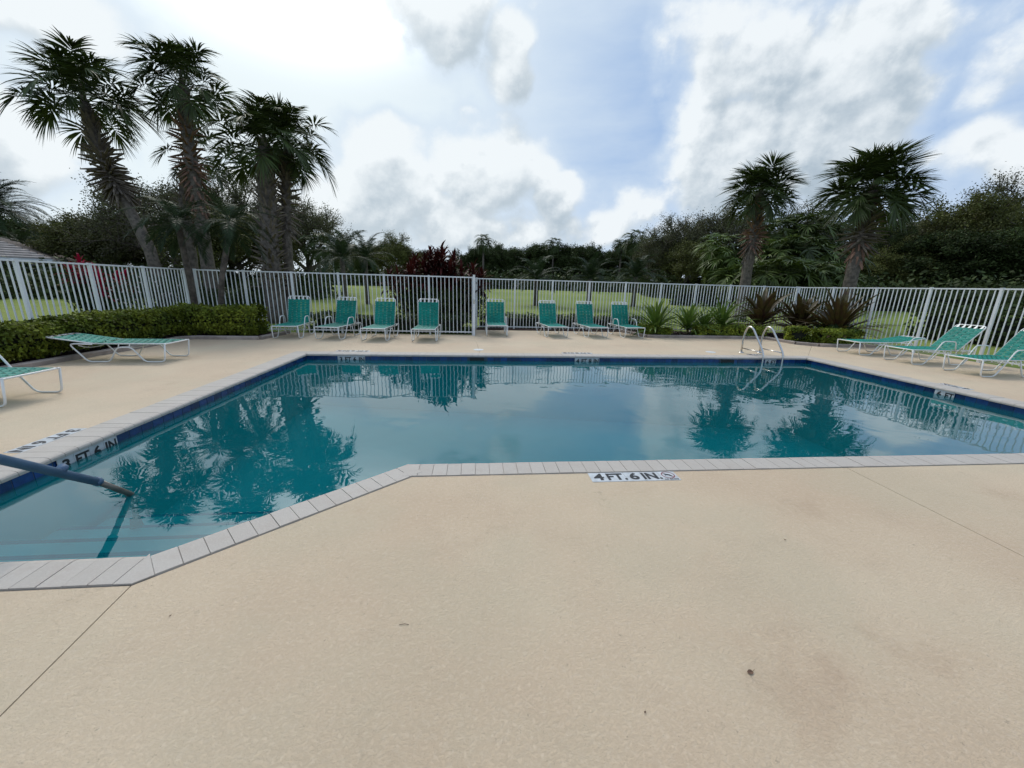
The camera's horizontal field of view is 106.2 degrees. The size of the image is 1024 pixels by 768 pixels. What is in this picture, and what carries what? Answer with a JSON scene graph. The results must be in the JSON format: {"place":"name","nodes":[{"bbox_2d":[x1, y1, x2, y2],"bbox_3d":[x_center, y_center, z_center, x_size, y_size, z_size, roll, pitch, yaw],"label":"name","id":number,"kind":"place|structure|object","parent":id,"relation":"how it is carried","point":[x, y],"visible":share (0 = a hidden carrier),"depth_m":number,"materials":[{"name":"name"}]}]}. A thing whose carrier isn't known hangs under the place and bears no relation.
{"place":"outdoors","nodes":[
{"label":"outdoors","id":0,"kind":"place"},
{"bbox_2d":[105,273,202,320],"bbox_3d":[-11.227,-2.621,12.088,2.742,1.776,1.701,2,14,0],"label":"flowering shrub","id":1,"kind":"object","parent":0,"point":[134,295],"visible":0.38,"depth_m":11.82,"materials":[{"name":"green plant"}]},
{"bbox_2d":[0,329,1023,767],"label":"pool deck","id":2,"kind":"structure","parent":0,"point":[866,617],"depth_m":1.85,"materials":[{"name":"concrete"}]},
{"bbox_2d":[0,355,62,406],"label":"sun lounger","id":3,"kind":"object","parent":2,"relation":"on","point":[11,371],"visible":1,"depth_m":4.94,"materials":[{"name":"paint"}]},
{"bbox_2d":[4,428,86,452],"bbox_3d":[-4.496,0.539,3.730,0.149,0.006,0.605,0,14,-6],"label":"depth marker","id":4,"kind":"object","parent":2,"relation":"on","point":[37,443],"visible":1,"depth_m":3.70,"materials":[{"name":"tile"}]},
{"bbox_2d":[0,259,190,334],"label":"picket fence","id":5,"kind":"object","parent":2,"relation":"on","point":[22,287],"visible":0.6,"depth_m":8.29,"materials":[{"name":"metal"}]},
{"bbox_2d":[45,333,189,361],"bbox_3d":[-7.472,-0.707,7.365,2.004,0.469,0.675,0,14,-7],"label":"sun lounger","id":6,"kind":"object","parent":2,"relation":"on","point":[88,338],"visible":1,"depth_m":7.20,"materials":[{"name":"paint"}]},
{"bbox_2d":[0,332,275,365],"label":"mulch bed","id":7,"kind":"object","parent":2,"relation":"on","point":[92,349],"visible":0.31,"depth_m":8.04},
{"bbox_2d":[0,302,269,362],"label":"hedge","id":8,"kind":"object","parent":7,"relation":"on","point":[27,339],"visible":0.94,"depth_m":8.59,"materials":[{"name":"green plant"}]},
{"bbox_2d":[178,188,280,304],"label":"feather palm","id":9,"kind":"object","parent":7,"relation":"on","point":[230,232],"visible":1,"depth_m":10.50,"materials":[{"name":"green plant"}]},
{"bbox_2d":[0,330,289,366],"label":"planter kerb","id":10,"kind":"structure","parent":2,"relation":"on","point":[48,361],"depth_m":7.92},
{"bbox_2d":[271,296,314,338],"bbox_3d":[-6.287,-1.951,11.062,0.675,1.113,1.580,-1,15,-11],"label":"sun lounger","id":11,"kind":"object","parent":2,"relation":"on","point":[293,322],"visible":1,"depth_m":11.49,"materials":[{"name":"fabric"}]},
{"bbox_2d":[192,269,472,334],"bbox_3d":[-5.234,-2.433,11.730,8.092,1.863,0.062,0,14,-5],"label":"picket fence","id":12,"kind":"object","parent":2,"relation":"on","point":[342,330],"visible":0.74,"depth_m":11.63,"materials":[{"name":"metal"}]},
{"bbox_2d":[314,297,360,339],"bbox_3d":[-5.018,-1.931,11.115,0.675,1.113,1.580,2,14,1],"label":"sun lounger","id":13,"kind":"object","parent":2,"relation":"on","point":[341,321],"visible":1,"depth_m":11.57,"materials":[{"name":"paint"}]},
{"bbox_2d":[360,298,398,340],"bbox_3d":[-3.791,-1.885,11.061,0.675,1.113,1.576,1,14,-3],"label":"sun lounger","id":14,"kind":"object","parent":2,"relation":"on","point":[380,317],"visible":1,"depth_m":11.52,"materials":[{"name":"fabric"}]},
{"bbox_2d":[411,298,440,340],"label":"sun lounger","id":15,"kind":"object","parent":2,"relation":"on","point":[428,324],"visible":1,"depth_m":11.63,"materials":[{"name":"paint"}]},
{"bbox_2d":[485,299,507,335],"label":"sun lounger","id":16,"kind":"object","parent":2,"relation":"on","point":[495,317],"visible":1,"depth_m":13.17,"materials":[{"name":"fabric"}]},
{"bbox_2d":[477,328,618,331],"bbox_3d":[1.341,-1.999,14.264,5.290,0.055,0.390,0,14,-6],"label":"mulch strip","id":17,"kind":"object","parent":2,"relation":"on","point":[528,329],"visible":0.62,"depth_m":14.15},
{"bbox_2d":[536,300,568,336],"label":"sun lounger","id":18,"kind":"object","parent":2,"relation":"on","point":[547,309],"visible":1,"depth_m":13.22,"materials":[{"name":"paint"}]},
{"bbox_2d":[572,301,608,337],"bbox_3d":[2.633,-2.197,12.945,0.675,1.113,1.577,-1,15,-11],"label":"sun lounger","id":19,"kind":"object","parent":2,"relation":"on","point":[587,311],"visible":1,"depth_m":13.38,"materials":[{"name":"paint"}]},
{"bbox_2d":[607,302,644,337],"bbox_3d":[3.892,-2.211,13.129,0.675,1.113,1.580,-1,14,-9],"label":"sun lounger","id":20,"kind":"object","parent":2,"relation":"on","point":[622,309],"visible":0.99,"depth_m":13.57,"materials":[{"name":"paint"}]},
{"bbox_2d":[588,471,680,481],"bbox_3d":[1.047,0.791,3.299,0.772,0.013,0.152,0,14,-6],"label":"depth marker","id":21,"kind":"object","parent":2,"relation":"on","point":[632,476],"visible":1,"depth_m":3.29,"materials":[{"name":"tile"}]},
{"bbox_2d":[476,278,798,331],"bbox_3d":[4.865,-2.863,14.458,12.402,1.863,0.062,0,14,-6],"label":"picket fence","id":22,"kind":"object","parent":2,"relation":"on","point":[694,300],"visible":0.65,"depth_m":14.31,"materials":[{"name":"metal"}]},
{"bbox_2d":[628,330,818,345],"bbox_3d":[7.649,-1.656,13.483,7.140,0.055,3.467,2,14,0],"label":"mulch bed","id":23,"kind":"object","parent":2,"relation":"on","point":[689,332],"visible":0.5,"depth_m":14.04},
{"bbox_2d":[629,296,688,336],"bbox_3d":[5.031,-2.394,13.429,2.168,1.358,2.122,2,14,0],"label":"spiky plant","id":24,"kind":"object","parent":23,"relation":"on","point":[656,318],"visible":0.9,"depth_m":13.20,"materials":[{"name":"green plant"}]},
{"bbox_2d":[665,301,720,333],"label":"spiky plant","id":25,"kind":"object","parent":23,"relation":"on","point":[690,318],"visible":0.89,"depth_m":13.51,"materials":[{"name":"green plant"}]},
{"bbox_2d":[703,294,755,335],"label":"spiky plant","id":26,"kind":"object","parent":23,"relation":"on","point":[724,313],"visible":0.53,"depth_m":13.73,"materials":[{"name":"green plant"}]},
{"bbox_2d":[656,323,867,343],"bbox_3d":[8.113,-1.815,13.144,6.260,0.627,1.833,6,15,15],"label":"shrub","id":27,"kind":"object","parent":23,"relation":"on","point":[795,333],"visible":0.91,"depth_m":12.43,"materials":[{"name":"green plant"}]},
{"bbox_2d":[726,287,806,327],"bbox_3d":[9.169,-2.724,14.182,3.106,1.796,3.086,2,14,0],"label":"bronze lily","id":28,"kind":"object","parent":23,"relation":"on","point":[764,307],"visible":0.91,"depth_m":14.04,"materials":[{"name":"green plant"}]},
{"bbox_2d":[769,293,827,333],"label":"bronze lily","id":29,"kind":"object","parent":23,"relation":"on","point":[801,307],"visible":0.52,"depth_m":13.67,"materials":[{"name":"brown plant"}]},
{"bbox_2d":[779,285,904,338],"bbox_3d":[10.916,-2.307,12.680,3.492,1.820,3.396,2,14,0],"label":"bronze lily","id":30,"kind":"object","parent":23,"relation":"on","point":[840,315],"visible":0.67,"depth_m":12.41,"materials":[{"name":"brown plant"}]},
{"bbox_2d":[620,329,875,347],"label":"planter kerb","id":31,"kind":"structure","parent":2,"relation":"on","point":[753,337],"depth_m":12.90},
{"bbox_2d":[739,326,783,410],"bbox_3d":[6.357,-0.424,9.900,0.644,2.074,0.922,0,14,-6],"label":"pool ladder","id":32,"kind":"object","parent":2,"relation":"attached to","point":[762,360],"visible":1,"depth_m":9.62,"materials":[{"name":"metal"}]},
{"bbox_2d":[837,336,923,355],"bbox_3d":[10.149,-1.076,10.594,2.002,0.483,0.675,0,14,-6],"label":"sun lounger","id":33,"kind":"object","parent":2,"relation":"on","point":[897,340],"visible":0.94,"depth_m":10.49,"materials":[{"name":"fabric"}]},
{"bbox_2d":[791,287,1023,365],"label":"picket fence","id":34,"kind":"object","parent":2,"relation":"on","point":[991,321],"visible":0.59,"depth_m":10.57,"materials":[{"name":"metal"}]},
{"bbox_2d":[883,324,986,364],"bbox_3d":[10.203,-0.981,9.311,1.764,0.935,0.675,1,14,-4],"label":"sun lounger","id":35,"kind":"object","parent":2,"relation":"on","point":[966,338],"visible":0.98,"depth_m":9.26,"materials":[{"name":"fabric"}]},
{"bbox_2d":[942,329,1023,376],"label":"sun lounger","id":36,"kind":"object","parent":2,"relation":"on","point":[1016,341],"visible":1,"depth_m":8.24,"materials":[{"name":"paint"}]},
{"bbox_2d":[0,363,1023,561],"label":"pool basin","id":37,"kind":"object","parent":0,"point":[305,432],"visible":0.3,"depth_m":7.66,"materials":[{"name":"liquid"}]},
{"bbox_2d":[0,454,143,529],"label":"handrail","id":38,"kind":"object","parent":37,"relation":"on","point":[62,471],"visible":0.98,"depth_m":2.58,"materials":[{"name":"metal"}]},
{"bbox_2d":[0,351,1023,591],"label":"pool coping","id":39,"kind":"object","parent":37,"relation":"on","point":[67,574],"visible":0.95,"depth_m":3.44,"materials":[{"name":"brick"}]},
{"bbox_2d":[0,356,1023,505],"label":"waterline tiles","id":40,"kind":"object","parent":37,"relation":"attached to","point":[18,486],"visible":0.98,"depth_m":7.29,"materials":[{"name":"tile"}]},
{"bbox_2d":[56,436,118,470],"bbox_3d":[-4.072,0.677,3.713,0.006,0.145,0.589,0,14,-6],"label":"depth marker","id":41,"kind":"object","parent":40,"relation":"attached to","point":[73,461],"visible":0.89,"depth_m":3.70,"materials":[{"name":"tile"}]},
{"bbox_2d":[0,285,1023,364],"bbox_3d":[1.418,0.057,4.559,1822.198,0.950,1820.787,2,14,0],"label":"lawn","id":42,"kind":"structure","parent":0,"point":[529,307],"depth_m":26.12,"materials":[{"name":"plant"}]},
{"bbox_2d":[0,172,57,240],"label":"date palm","id":43,"kind":"object","parent":42,"relation":"on","point":[15,217],"visible":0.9,"depth_m":32.88,"materials":[{"name":"green plant"}]},
{"bbox_2d":[0,237,86,279],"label":"house","id":44,"kind":"structure","parent":42,"relation":"on","point":[9,249],"depth_m":26.82,"materials":[{"name":"tile"}]},
{"bbox_2d":[0,26,173,306],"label":"cabbage palm","id":45,"kind":"object","parent":42,"relation":"on","point":[66,68],"visible":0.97,"depth_m":14.75,"materials":[{"name":"green plant"}]},
{"bbox_2d":[17,208,170,271],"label":"leafy tree","id":46,"kind":"object","parent":42,"relation":"on","point":[48,246],"visible":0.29,"depth_m":30.02,"materials":[{"name":"green plant"}]},
{"bbox_2d":[54,253,135,313],"bbox_3d":[-15.351,-3.549,14.073,2.585,2.386,1.577,3,14,6],"label":"pink cordyline","id":47,"kind":"object","parent":42,"relation":"on","point":[78,259],"visible":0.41,"depth_m":13.86,"materials":[{"name":"green plant"}]},
{"bbox_2d":[50,167,244,274],"bbox_3d":[-27.380,-12.112,30.409,12.384,9.706,11.558,9,16,28],"label":"leafy tree","id":48,"kind":"object","parent":42,"relation":"on","point":[104,221],"visible":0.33,"depth_m":28.07,"materials":[{"name":"green plant"}]},
{"bbox_2d":[113,196,224,304],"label":"feather palm","id":49,"kind":"object","parent":42,"relation":"on","point":[177,225],"visible":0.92,"depth_m":10.54,"materials":[{"name":"green plant"}]},
{"bbox_2d":[115,32,240,300],"bbox_3d":[-13.772,-8.560,16.895,3.872,10.963,4.469,2,14,0],"label":"cabbage palm","id":50,"kind":"object","parent":42,"relation":"on","point":[186,111],"visible":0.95,"depth_m":15.74,"materials":[{"name":"green plant"}]},
{"bbox_2d":[148,130,237,292],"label":"cabbage palm","id":51,"kind":"object","parent":42,"relation":"on","point":[190,246],"visible":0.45,"depth_m":16.69,"materials":[{"name":"green plant"}]},
{"bbox_2d":[180,285,240,305],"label":"leafy bush","id":52,"kind":"object","parent":42,"relation":"on","point":[214,299],"visible":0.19,"depth_m":15.87,"materials":[{"name":"green plant"}]},
{"bbox_2d":[132,202,307,285],"bbox_3d":[-20.565,-10.210,29.365,10.158,7.117,9.673,3,14,5],"label":"leafy tree","id":53,"kind":"object","parent":42,"relation":"on","point":[218,251],"visible":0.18,"depth_m":27.57,"materials":[{"name":"green plant"}]},
{"bbox_2d":[171,152,301,278],"bbox_3d":[-24.727,-14.119,34.963,10.669,11.288,9.824,-11,19,-41],"label":"leafy tree","id":54,"kind":"object","parent":42,"relation":"on","point":[233,196],"visible":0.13,"depth_m":32.66,"materials":[{"name":"green plant"}]},
{"bbox_2d":[230,277,265,318],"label":"leafy bush","id":55,"kind":"object","parent":42,"relation":"on","point":[252,293],"visible":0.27,"depth_m":14.67,"materials":[{"name":"green plant"}]},
{"bbox_2d":[191,88,324,323],"bbox_3d":[-9.463,-6.520,15.026,4.245,8.136,4.414,2,14,0],"label":"cabbage palm","id":56,"kind":"object","parent":42,"relation":"on","point":[263,118],"visible":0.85,"depth_m":14.30,"materials":[{"name":"green plant"}]},
{"bbox_2d":[232,99,338,318],"bbox_3d":[-9.022,-6.740,15.922,3.471,8.114,3.590,10,16,29],"label":"cabbage palm","id":57,"kind":"object","parent":42,"relation":"on","point":[287,168],"visible":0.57,"depth_m":15.09,"materials":[{"name":"green plant"}]},
{"bbox_2d":[241,191,367,285],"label":"leafy tree","id":58,"kind":"object","parent":42,"relation":"on","point":[315,222],"visible":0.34,"depth_m":31.86,"materials":[{"name":"green plant"}]},
{"bbox_2d":[295,232,334,295],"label":"fan palm","id":59,"kind":"object","parent":42,"relation":"on","point":[320,257],"visible":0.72,"depth_m":29.95,"materials":[{"name":"green plant"}]},
{"bbox_2d":[301,229,379,299],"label":"feather palm","id":60,"kind":"object","parent":42,"relation":"on","point":[343,247],"visible":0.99,"depth_m":23.18,"materials":[{"name":"green plant"}]},
{"bbox_2d":[346,232,394,303],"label":"feather palm","id":61,"kind":"object","parent":42,"relation":"on","point":[364,266],"visible":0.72,"depth_m":26.18,"materials":[{"name":"green plant"}]},
{"bbox_2d":[362,230,427,278],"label":"leafy tree","id":62,"kind":"object","parent":42,"relation":"on","point":[401,251],"visible":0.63,"depth_m":57.27,"materials":[{"name":"green plant"}]},
{"bbox_2d":[379,241,494,324],"bbox_3d":[-2.734,-3.686,14.524,4.387,3.196,2.375,2,14,0],"label":"cordyline bush","id":63,"kind":"object","parent":42,"relation":"on","point":[436,264],"visible":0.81,"depth_m":14.05,"materials":[{"name":"red plant"}]},
{"bbox_2d":[447,244,498,274],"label":"leafy tree","id":64,"kind":"object","parent":42,"relation":"on","point":[472,255],"visible":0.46,"depth_m":85.32,"materials":[{"name":"green plant"}]},
{"bbox_2d":[473,234,492,271],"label":"fan palm","id":65,"kind":"object","parent":42,"relation":"on","point":[483,248],"visible":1,"depth_m":80.15,"materials":[{"name":"green plant"}]},
{"bbox_2d":[484,241,526,276],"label":"leafy tree","id":66,"kind":"object","parent":42,"relation":"on","point":[508,258],"visible":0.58,"depth_m":88.44,"materials":[{"name":"green plant"}]},
{"bbox_2d":[0,249,1023,309],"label":"undergrowth","id":67,"kind":"object","parent":42,"relation":"on","point":[909,283],"visible":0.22,"depth_m":32.97,"materials":[{"name":"green plant"}]},
{"bbox_2d":[509,255,567,305],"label":"feather palm","id":68,"kind":"object","parent":42,"relation":"on","point":[536,273],"visible":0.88,"depth_m":29.45,"materials":[{"name":"green plant"}]},
{"bbox_2d":[519,243,558,276],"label":"leafy tree","id":69,"kind":"object","parent":42,"relation":"on","point":[534,252],"visible":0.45,"depth_m":86.83,"materials":[{"name":"green plant"}]},
{"bbox_2d":[545,241,605,277],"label":"leafy tree","id":70,"kind":"object","parent":42,"relation":"on","point":[564,258],"visible":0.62,"depth_m":84.28,"materials":[{"name":"green plant"}]},
{"bbox_2d":[560,251,622,308],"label":"feather palm","id":71,"kind":"object","parent":42,"relation":"on","point":[592,268],"visible":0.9,"depth_m":27.20,"materials":[{"name":"green plant"}]},
{"bbox_2d":[587,242,647,279],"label":"leafy tree","id":72,"kind":"object","parent":42,"relation":"on","point":[611,263],"visible":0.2,"depth_m":85.10,"materials":[{"name":"green plant"}]},
{"bbox_2d":[621,229,649,289],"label":"fan palm","id":73,"kind":"object","parent":42,"relation":"on","point":[631,244],"visible":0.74,"depth_m":74.09,"materials":[{"name":"green plant"}]},
{"bbox_2d":[605,254,668,306],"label":"feather palm","id":74,"kind":"object","parent":42,"relation":"on","point":[638,268],"visible":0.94,"depth_m":30.31,"materials":[{"name":"green plant"}]},
{"bbox_2d":[624,209,716,286],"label":"leafy tree","id":75,"kind":"object","parent":42,"relation":"on","point":[649,248],"visible":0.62,"depth_m":44.45,"materials":[{"name":"green plant"}]},
{"bbox_2d":[657,237,733,284],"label":"leafy tree","id":76,"kind":"object","parent":42,"relation":"on","point":[685,264],"visible":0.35,"depth_m":39.75,"materials":[{"name":"green plant"}]},
{"bbox_2d":[653,201,775,274],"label":"leafy tree","id":77,"kind":"object","parent":42,"relation":"on","point":[718,227],"visible":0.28,"depth_m":42.69,"materials":[{"name":"green plant"}]},
{"bbox_2d":[692,232,742,276],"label":"fan palm","id":78,"kind":"object","parent":42,"relation":"on","point":[707,255],"visible":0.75,"depth_m":33.79,"materials":[{"name":"green plant"}]},
{"bbox_2d":[699,244,743,292],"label":"fan palm","id":79,"kind":"object","parent":42,"relation":"on","point":[732,258],"visible":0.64,"depth_m":32.72,"materials":[{"name":"green plant"}]},
{"bbox_2d":[709,260,761,303],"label":"fan palm","id":80,"kind":"object","parent":42,"relation":"on","point":[727,280],"visible":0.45,"depth_m":31.04,"materials":[{"name":"green plant"}]},
{"bbox_2d":[715,150,812,321],"bbox_3d":[13.516,-7.891,21.680,4.423,8.679,4.144,2,14,0],"label":"cabbage palm","id":81,"kind":"object","parent":42,"relation":"on","point":[754,196],"visible":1,"depth_m":20.56,"materials":[{"name":"green plant"}]},
{"bbox_2d":[733,255,798,309],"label":"fan palm","id":82,"kind":"object","parent":42,"relation":"on","point":[764,280],"visible":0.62,"depth_m":27.56,"materials":[{"name":"green plant"}]},
{"bbox_2d":[741,217,798,259],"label":"fan palm","id":83,"kind":"object","parent":42,"relation":"on","point":[779,233],"visible":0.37,"depth_m":31.43,"materials":[{"name":"green plant"}]},
{"bbox_2d":[752,234,812,282],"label":"fan palm","id":84,"kind":"object","parent":42,"relation":"on","point":[775,253],"visible":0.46,"depth_m":29.70,"materials":[{"name":"green plant"}]},
{"bbox_2d":[755,255,825,311],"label":"fan palm","id":85,"kind":"object","parent":42,"relation":"on","point":[799,264],"visible":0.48,"depth_m":26.93,"materials":[{"name":"green plant"}]},
{"bbox_2d":[763,211,819,256],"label":"fan palm","id":86,"kind":"object","parent":42,"relation":"on","point":[789,224],"visible":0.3,"depth_m":32.43,"materials":[{"name":"green plant"}]},
{"bbox_2d":[766,235,834,280],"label":"fan palm","id":87,"kind":"object","parent":42,"relation":"on","point":[809,254],"visible":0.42,"depth_m":29.53,"materials":[{"name":"green plant"}]},
{"bbox_2d":[776,257,842,307],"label":"fan palm","id":88,"kind":"object","parent":42,"relation":"on","point":[825,281],"visible":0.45,"depth_m":26.92,"materials":[{"name":"green plant"}]},
{"bbox_2d":[782,209,838,257],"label":"fan palm","id":89,"kind":"object","parent":42,"relation":"on","point":[814,227],"visible":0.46,"depth_m":31.65,"materials":[{"name":"green plant"}]},
{"bbox_2d":[771,195,856,256],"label":"leafy tree","id":90,"kind":"object","parent":42,"relation":"on","point":[812,206],"visible":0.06,"depth_m":49.23,"materials":[{"name":"green plant"}]},
{"bbox_2d":[797,238,850,282],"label":"fan palm","id":91,"kind":"object","parent":42,"relation":"on","point":[825,257],"visible":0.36,"depth_m":29.27,"materials":[{"name":"green plant"}]},
{"bbox_2d":[804,217,851,261],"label":"fan palm","id":92,"kind":"object","parent":42,"relation":"on","point":[837,228],"visible":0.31,"depth_m":32.60,"materials":[{"name":"green plant"}]},
{"bbox_2d":[801,258,866,310],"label":"fan palm","id":93,"kind":"object","parent":42,"relation":"on","point":[839,273],"visible":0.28,"depth_m":27.49,"materials":[{"name":"green plant"}]},
{"bbox_2d":[669,283,1023,312],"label":"boundary hedge","id":94,"kind":"object","parent":42,"relation":"on","point":[983,297],"visible":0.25,"depth_m":28.21,"materials":[{"name":"green plant"}]},
{"bbox_2d":[805,136,946,310],"bbox_3d":[15.786,-6.525,17.577,4.898,8.169,4.920,2,14,0],"label":"cabbage palm","id":95,"kind":"object","parent":42,"relation":"on","point":[867,216],"visible":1,"depth_m":16.52,"materials":[{"name":"green plant"}]},
{"bbox_2d":[871,203,919,284],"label":"leafy tree","id":96,"kind":"object","parent":42,"relation":"on","point":[897,237],"visible":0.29,"depth_m":40.10,"materials":[{"name":"green plant"}]},
{"bbox_2d":[847,229,962,287],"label":"leafy tree","id":97,"kind":"object","parent":42,"relation":"on","point":[880,264],"visible":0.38,"depth_m":39.27,"materials":[{"name":"green plant"}]},
{"bbox_2d":[889,226,1022,287],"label":"leafy tree","id":98,"kind":"object","parent":42,"relation":"on","point":[973,257],"visible":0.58,"depth_m":36.27,"materials":[{"name":"green plant"}]},
{"bbox_2d":[898,185,1023,240],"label":"leafy tree","id":99,"kind":"object","parent":42,"relation":"on","point":[989,213],"visible":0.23,"depth_m":38.51,"materials":[{"name":"green plant"}]},
{"bbox_2d":[903,302,1023,346],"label":"boundary hedge","id":100,"kind":"object","parent":42,"relation":"on","point":[1000,323],"visible":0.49,"depth_m":13.95,"materials":[{"name":"green plant"}]},
{"bbox_2d":[927,225,1023,287],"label":"leafy tree","id":101,"kind":"object","parent":42,"relation":"on","point":[1015,262],"visible":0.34,"depth_m":34.67,"materials":[{"name":"green plant"}]},
{"bbox_2d":[943,161,1023,280],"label":"leafy tree","id":102,"kind":"object","parent":42,"relation":"on","point":[1002,186],"visible":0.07,"depth_m":41.74,"materials":[{"name":"green plant"}]},
{"bbox_2d":[0,0,1023,277],"label":"sky","id":103,"kind":"structure","parent":0,"point":[517,123],"materials":[{"name":"white"}]},
{"bbox_2d":[13,324,1023,368],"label":"verge","id":104,"kind":"structure","parent":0,"point":[929,353],"depth_m":12.24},
{"bbox_2d":[303,309,471,333],"bbox_3d":[-3.918,-1.982,12.537,5.363,0.837,0.787,0,14,-6],"label":"hedge","id":105,"kind":"object","parent":104,"relation":"on","point":[461,320],"visible":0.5,"depth_m":12.42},
{"bbox_2d":[478,311,645,329],"bbox_3d":[1.975,-2.397,14.904,6.615,0.783,0.784,0,14,-6],"label":"hedge","id":106,"kind":"object","parent":104,"relation":"on","point":[561,320],"visible":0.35,"depth_m":14.70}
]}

